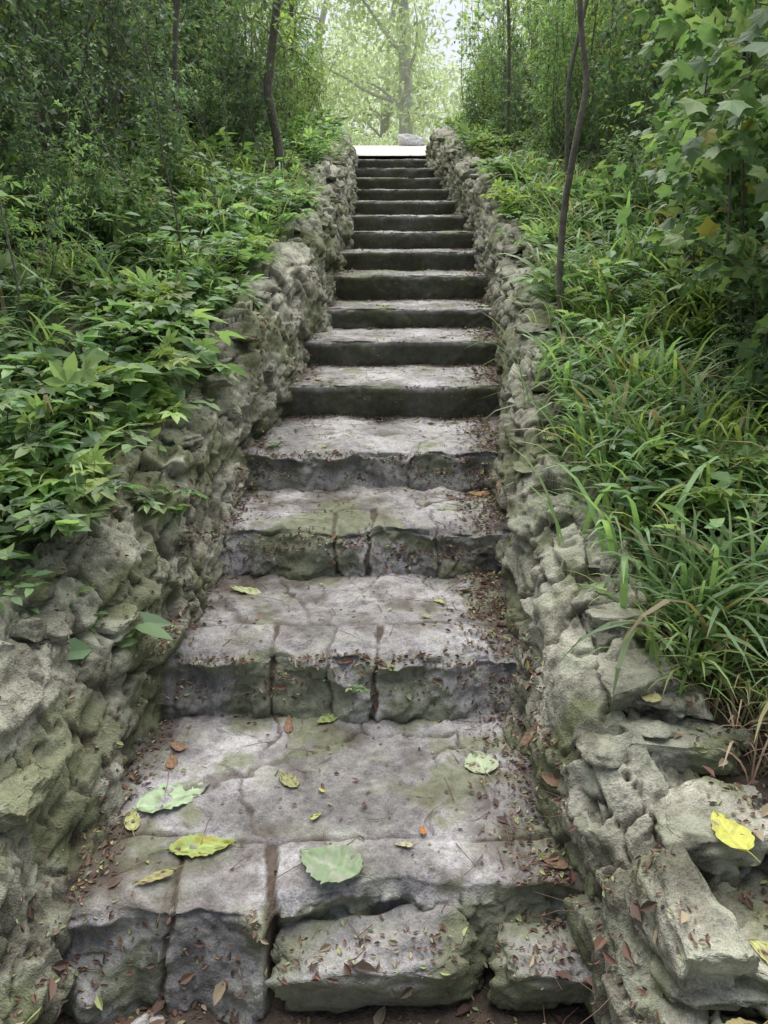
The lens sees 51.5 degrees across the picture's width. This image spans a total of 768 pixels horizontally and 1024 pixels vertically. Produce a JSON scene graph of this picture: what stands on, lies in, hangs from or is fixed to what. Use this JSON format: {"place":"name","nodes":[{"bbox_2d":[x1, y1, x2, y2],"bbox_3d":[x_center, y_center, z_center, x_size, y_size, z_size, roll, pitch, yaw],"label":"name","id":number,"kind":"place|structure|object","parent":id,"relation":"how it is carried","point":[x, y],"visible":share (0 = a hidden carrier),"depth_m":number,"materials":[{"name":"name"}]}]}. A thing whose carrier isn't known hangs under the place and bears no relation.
{"place":"outdoors","nodes":[
{"label":"outdoors","id":0,"kind":"place"},
{"bbox_2d":[16,0,567,144],"label":"sky","id":1,"kind":"structure","parent":0,"point":[451,9],"materials":[{"name":"white"}]},
{"bbox_2d":[0,72,767,1023],"bbox_3d":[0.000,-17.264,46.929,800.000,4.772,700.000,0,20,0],"label":"ground","id":2,"kind":"structure","parent":0,"point":[278,1012],"depth_m":1.96,"materials":[{"name":"soil"}]},
{"bbox_2d":[0,0,339,295],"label":"shrub thicket","id":3,"kind":"object","parent":2,"relation":"on","point":[23,57],"visible":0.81,"depth_m":5.10,"materials":[{"name":"green plant"}]},
{"bbox_2d":[172,0,180,162],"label":"young tree","id":4,"kind":"object","parent":2,"relation":"on","point":[174,39],"visible":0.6,"depth_m":5.54,"materials":[{"name":"brown plant"}]},
{"bbox_2d":[0,130,359,1023],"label":"rubble stone wall","id":5,"kind":"structure","parent":2,"relation":"on","point":[42,678],"depth_m":2.40,"materials":[{"name":"grey stone"}]},
{"bbox_2d":[137,418,166,423],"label":"fallen leaf","id":6,"kind":"object","parent":5,"relation":"on","point":[151,421],"visible":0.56,"depth_m":2.99,"materials":[{"name":"green plant"}]},
{"bbox_2d":[211,0,318,49],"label":"tree","id":7,"kind":"object","parent":2,"relation":"on","point":[253,13],"visible":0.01,"depth_m":44.21,"materials":[{"name":"green plant"}]},
{"bbox_2d":[212,0,322,178],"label":"young tree","id":8,"kind":"object","parent":2,"relation":"on","point":[277,17],"visible":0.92,"depth_m":6.55,"materials":[{"name":"brown plant"}]},
{"bbox_2d":[249,0,329,127],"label":"young tree","id":9,"kind":"object","parent":2,"relation":"on","point":[292,8],"visible":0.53,"depth_m":8.48,"materials":[{"name":"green plant"}]},
{"bbox_2d":[60,159,584,1023],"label":"stone staircase","id":10,"kind":"structure","parent":2,"relation":"on","point":[270,827],"depth_m":2.56,"materials":[{"name":"grey stone"}]},
{"bbox_2d":[124,808,140,836],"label":"fallen leaf","id":11,"kind":"object","parent":10,"relation":"on","point":[129,824],"visible":1,"depth_m":2.08,"materials":[{"name":"yellow plant"}]},
{"bbox_2d":[132,864,184,884],"bbox_3d":[-0.538,0.871,1.907,0.128,0.012,0.028,-8,23,-30],"label":"fallen leaf","id":12,"kind":"object","parent":10,"relation":"on","point":[162,873],"visible":1,"depth_m":1.91,"materials":[{"name":"yellow plant"}]},
{"bbox_2d":[114,782,210,819],"bbox_3d":[-0.598,0.783,2.167,0.282,0.023,0.121,-8,18,-38],"label":"fallen leaf","id":13,"kind":"object","parent":10,"relation":"on","point":[148,801],"visible":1,"depth_m":2.17,"materials":[{"name":"green plant"}]},
{"bbox_2d":[165,753,177,770],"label":"fallen leaf","id":14,"kind":"object","parent":10,"relation":"on","point":[171,761],"visible":1,"depth_m":2.32,"materials":[{"name":"brown plant"}]},
{"bbox_2d":[170,741,189,750],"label":"fallen leaf","id":15,"kind":"object","parent":10,"relation":"on","point":[179,746],"visible":1,"depth_m":2.39,"materials":[{"name":"brown plant"}]},
{"bbox_2d":[148,834,236,857],"bbox_3d":[-0.483,0.846,2.011,0.218,0.017,0.085,0,19,-17],"label":"fallen leaf","id":16,"kind":"object","parent":10,"relation":"on","point":[209,844],"visible":1,"depth_m":2.02,"materials":[{"name":"yellow plant"}]},
{"bbox_2d":[229,585,261,594],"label":"fallen leaf","id":17,"kind":"object","parent":10,"relation":"on","point":[250,590],"visible":1,"depth_m":2.99,"materials":[{"name":"yellow plant"}]},
{"bbox_2d":[284,715,292,737],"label":"fallen leaf","id":18,"kind":"object","parent":10,"relation":"on","point":[288,726],"visible":1,"depth_m":2.50,"materials":[{"name":"brown plant"}]},
{"bbox_2d":[279,771,303,790],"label":"fallen leaf","id":19,"kind":"object","parent":10,"relation":"on","point":[289,780],"visible":1,"depth_m":2.24,"materials":[{"name":"yellow plant"}]},
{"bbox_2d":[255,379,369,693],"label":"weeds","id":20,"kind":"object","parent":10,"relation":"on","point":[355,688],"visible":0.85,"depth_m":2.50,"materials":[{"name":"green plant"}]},
{"bbox_2d":[307,812,321,821],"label":"fallen leaf","id":21,"kind":"object","parent":10,"relation":"on","point":[314,816],"visible":1,"depth_m":2.11,"materials":[{"name":"yellow plant"}]},
{"bbox_2d":[316,713,337,722],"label":"fallen leaf","id":22,"kind":"object","parent":10,"relation":"on","point":[328,717],"visible":0.98,"depth_m":2.52,"materials":[{"name":"green plant"}]},
{"bbox_2d":[300,843,378,883],"bbox_3d":[-0.112,0.859,1.941,0.186,0.029,0.145,-2,20,-6],"label":"fallen leaf","id":23,"kind":"object","parent":10,"relation":"on","point":[338,865],"visible":1,"depth_m":1.95,"materials":[{"name":"green plant"}]},
{"bbox_2d":[80,299,611,1023],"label":"fallen leaves","id":24,"kind":"object","parent":10,"relation":"on","point":[404,735],"depth_m":2.31,"materials":[{"name":"plant"}]},
{"bbox_2d":[0,143,767,1023],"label":"leaf litter","id":25,"kind":"object","parent":10,"relation":"on","point":[362,965],"visible":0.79,"depth_m":2.23,"materials":[{"name":"brown plant"}]},
{"bbox_2d":[394,841,419,846],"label":"fallen leaf","id":26,"kind":"object","parent":10,"relation":"on","point":[407,844],"visible":1,"depth_m":1.99,"materials":[{"name":"beige plant"}]},
{"bbox_2d":[419,825,425,835],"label":"fallen leaf","id":27,"kind":"object","parent":10,"relation":"on","point":[422,830],"visible":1,"depth_m":2.05,"materials":[{"name":"orange plant"}]},
{"bbox_2d":[433,599,448,602],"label":"fallen leaf","id":28,"kind":"object","parent":10,"relation":"on","point":[440,600],"visible":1,"depth_m":2.90,"materials":[{"name":"yellow plant"}]},
{"bbox_2d":[445,494,460,500],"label":"fallen leaf","id":29,"kind":"object","parent":10,"relation":"on","point":[452,497],"visible":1,"depth_m":3.43,"materials":[{"name":"plant"}]},
{"bbox_2d":[470,491,491,495],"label":"fallen leaf","id":30,"kind":"object","parent":10,"relation":"on","point":[479,493],"visible":0.97,"depth_m":3.51,"materials":[{"name":"brown plant"}]},
{"bbox_2d":[541,857,575,868],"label":"fallen leaf","id":31,"kind":"object","parent":10,"relation":"on","point":[561,864],"visible":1,"depth_m":1.96,"materials":[{"name":"brown plant"}]},
{"bbox_2d":[251,0,396,139],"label":"tree","id":32,"kind":"object","parent":2,"relation":"on","point":[322,18],"visible":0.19,"depth_m":30.55,"materials":[{"name":"green plant"}]},
{"bbox_2d":[337,129,366,144],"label":"distant shrub","id":33,"kind":"object","parent":2,"relation":"on","point":[361,139],"visible":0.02,"depth_m":25.34,"materials":[{"name":"green plant"}]},
{"bbox_2d":[131,903,592,1023],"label":"broken stone block","id":34,"kind":"structure","parent":2,"relation":"on","point":[347,992],"depth_m":1.80,"materials":[{"name":"grey stone"}]},
{"bbox_2d":[341,118,391,144],"bbox_3d":[-0.617,-9.992,21.819,1.751,1.414,1.351,5,20,15],"label":"distant shrub","id":35,"kind":"object","parent":2,"relation":"on","point":[370,139],"visible":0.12,"depth_m":21.68,"materials":[{"name":"green plant"}]},
{"bbox_2d":[346,124,391,144],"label":"distant shrub","id":36,"kind":"object","parent":2,"relation":"on","point":[358,135],"depth_m":34.25,"materials":[{"name":"green plant"}]},
{"bbox_2d":[0,0,762,347],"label":"bare stems","id":37,"kind":"object","parent":2,"relation":"on","point":[268,140],"visible":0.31,"depth_m":4.89,"materials":[{"name":"brown plant"}]},
{"bbox_2d":[0,82,767,659],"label":"undergrowth","id":38,"kind":"object","parent":2,"relation":"on","point":[162,310],"visible":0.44,"depth_m":3.39,"materials":[{"name":"green plant"}]},
{"bbox_2d":[0,109,767,749],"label":"grass","id":39,"kind":"structure","parent":2,"relation":"on","point":[746,589],"depth_m":2.98,"materials":[{"name":"green plant"}]},
{"bbox_2d":[0,80,767,702],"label":"ground ivy","id":40,"kind":"object","parent":2,"relation":"on","point":[674,558],"visible":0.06,"depth_m":3.46,"materials":[{"name":"green plant"}]},
{"bbox_2d":[352,145,426,155],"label":"footpath","id":41,"kind":"structure","parent":2,"relation":"on","point":[380,150],"depth_m":12.67,"materials":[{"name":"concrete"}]},
{"bbox_2d":[298,0,481,143],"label":"tree","id":42,"kind":"object","parent":2,"relation":"on","point":[408,112],"visible":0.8,"depth_m":24.75,"materials":[{"name":"green plant"}]},
{"bbox_2d":[361,120,425,144],"bbox_3d":[0.264,-13.622,30.310,3.211,2.592,2.477,-17,26,-40],"label":"distant shrub","id":43,"kind":"object","parent":2,"relation":"on","point":[395,132],"visible":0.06,"depth_m":29.63,"materials":[{"name":"green plant"}]},
{"bbox_2d":[316,0,475,143],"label":"tree","id":44,"kind":"object","parent":2,"relation":"on","point":[387,120],"visible":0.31,"depth_m":39.96,"materials":[{"name":"green plant"}]},
{"bbox_2d":[39,423,767,698],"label":"overhanging grass","id":45,"kind":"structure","parent":2,"relation":"on","point":[714,627],"depth_m":2.21,"materials":[{"name":"green plant"}]},
{"bbox_2d":[379,122,428,142],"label":"distant shrub","id":46,"kind":"object","parent":2,"relation":"on","point":[417,123],"visible":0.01,"depth_m":35.72,"materials":[{"name":"green plant"}]},
{"bbox_2d":[398,133,424,145],"bbox_3d":[0.500,-7.019,15.099,0.362,0.280,0.471,-17,26,-40],"label":"boulder","id":47,"kind":"object","parent":2,"relation":"on","point":[406,139],"visible":0.72,"depth_m":15.00,"materials":[{"name":"grey stone"}]},
{"bbox_2d":[414,112,449,144],"bbox_3d":[2.022,-15.370,33.963,4.086,3.300,3.152,-18,27,-42],"label":"distant shrub","id":48,"kind":"object","parent":2,"relation":"on","point":[433,126],"visible":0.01,"depth_m":34.26,"materials":[{"name":"green plant"}]},
{"bbox_2d":[398,0,554,136],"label":"tree","id":49,"kind":"object","parent":2,"relation":"on","point":[448,79],"visible":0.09,"depth_m":32.51,"materials":[{"name":"green plant"}]},
{"bbox_2d":[505,0,548,145],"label":"young tree","id":50,"kind":"object","parent":2,"relation":"on","point":[509,4],"visible":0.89,"depth_m":8.41,"materials":[{"name":"brown plant"}]},
{"bbox_2d":[460,0,633,90],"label":"tree","id":51,"kind":"object","parent":2,"relation":"on","point":[482,22],"visible":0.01,"depth_m":19.26,"materials":[{"name":"green plant"}]},
{"bbox_2d":[556,0,589,329],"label":"young tree","id":52,"kind":"object","parent":2,"relation":"on","point":[566,195],"visible":0.87,"depth_m":3.87,"materials":[{"name":"brown plant"}]},
{"bbox_2d":[564,0,588,180],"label":"young tree","id":53,"kind":"object","parent":2,"relation":"on","point":[567,98],"visible":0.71,"depth_m":6.25,"materials":[{"name":"brown plant"}]},
{"bbox_2d":[443,0,767,392],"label":"shrub thicket","id":54,"kind":"object","parent":2,"relation":"on","point":[725,149],"visible":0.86,"depth_m":3.97,"materials":[{"name":"green plant"}]},
{"bbox_2d":[657,580,767,782],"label":"dry grass","id":55,"kind":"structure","parent":2,"relation":"on","point":[736,723],"depth_m":2.03,"materials":[{"name":"brown plant"}]},
{"bbox_2d":[672,2,767,262],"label":"climbing vine","id":56,"kind":"object","parent":2,"relation":"on","point":[758,26],"visible":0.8,"depth_m":2.44,"materials":[{"name":"green plant"}]},
{"bbox_2d":[425,126,767,1023],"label":"rubble stone wall","id":57,"kind":"structure","parent":0,"point":[633,786],"depth_m":2.02,"materials":[{"name":"grey stone"}]},
{"bbox_2d":[518,727,534,747],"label":"fallen leaf","id":58,"kind":"object","parent":57,"relation":"on","point":[525,739],"visible":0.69,"depth_m":2.30,"materials":[{"name":"brown plant"}]},
{"bbox_2d":[543,436,555,440],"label":"fallen leaf","id":59,"kind":"object","parent":57,"relation":"on","point":[553,438],"visible":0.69,"depth_m":3.19,"materials":[{"name":"plant"}]},
{"bbox_2d":[540,772,559,786],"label":"fallen leaf","id":60,"kind":"object","parent":57,"relation":"on","point":[551,780],"visible":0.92,"depth_m":2.07,"materials":[{"name":"brown plant"}]},
{"bbox_2d":[580,583,617,590],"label":"fallen leaf","id":61,"kind":"object","parent":57,"relation":"on","point":[599,586],"visible":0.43,"depth_m":2.42,"materials":[{"name":"plant"}]},
{"bbox_2d":[639,691,668,703],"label":"fallen leaf","id":62,"kind":"object","parent":57,"relation":"on","point":[653,696],"visible":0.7,"depth_m":2.04,"materials":[{"name":"yellow plant"}]},
{"bbox_2d":[711,810,760,862],"bbox_3d":[0.741,0.687,1.690,0.083,0.017,0.151,5,20,14],"label":"fallen leaf","id":63,"kind":"object","parent":57,"relation":"on","point":[728,832],"visible":1,"depth_m":1.70,"materials":[{"name":"yellow plant"}]},
{"bbox_2d":[726,1017,767,1023],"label":"fallen leaf","id":64,"kind":"object","parent":57,"relation":"on","point":[739,1020],"visible":1,"depth_m":1.41,"materials":[{"name":"beige plant"}]},
{"bbox_2d":[748,938,767,963],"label":"fallen leaf","id":65,"kind":"object","parent":57,"relation":"on","point":[760,947],"visible":1,"depth_m":1.51,"materials":[{"name":"yellow plant"}]}
]}

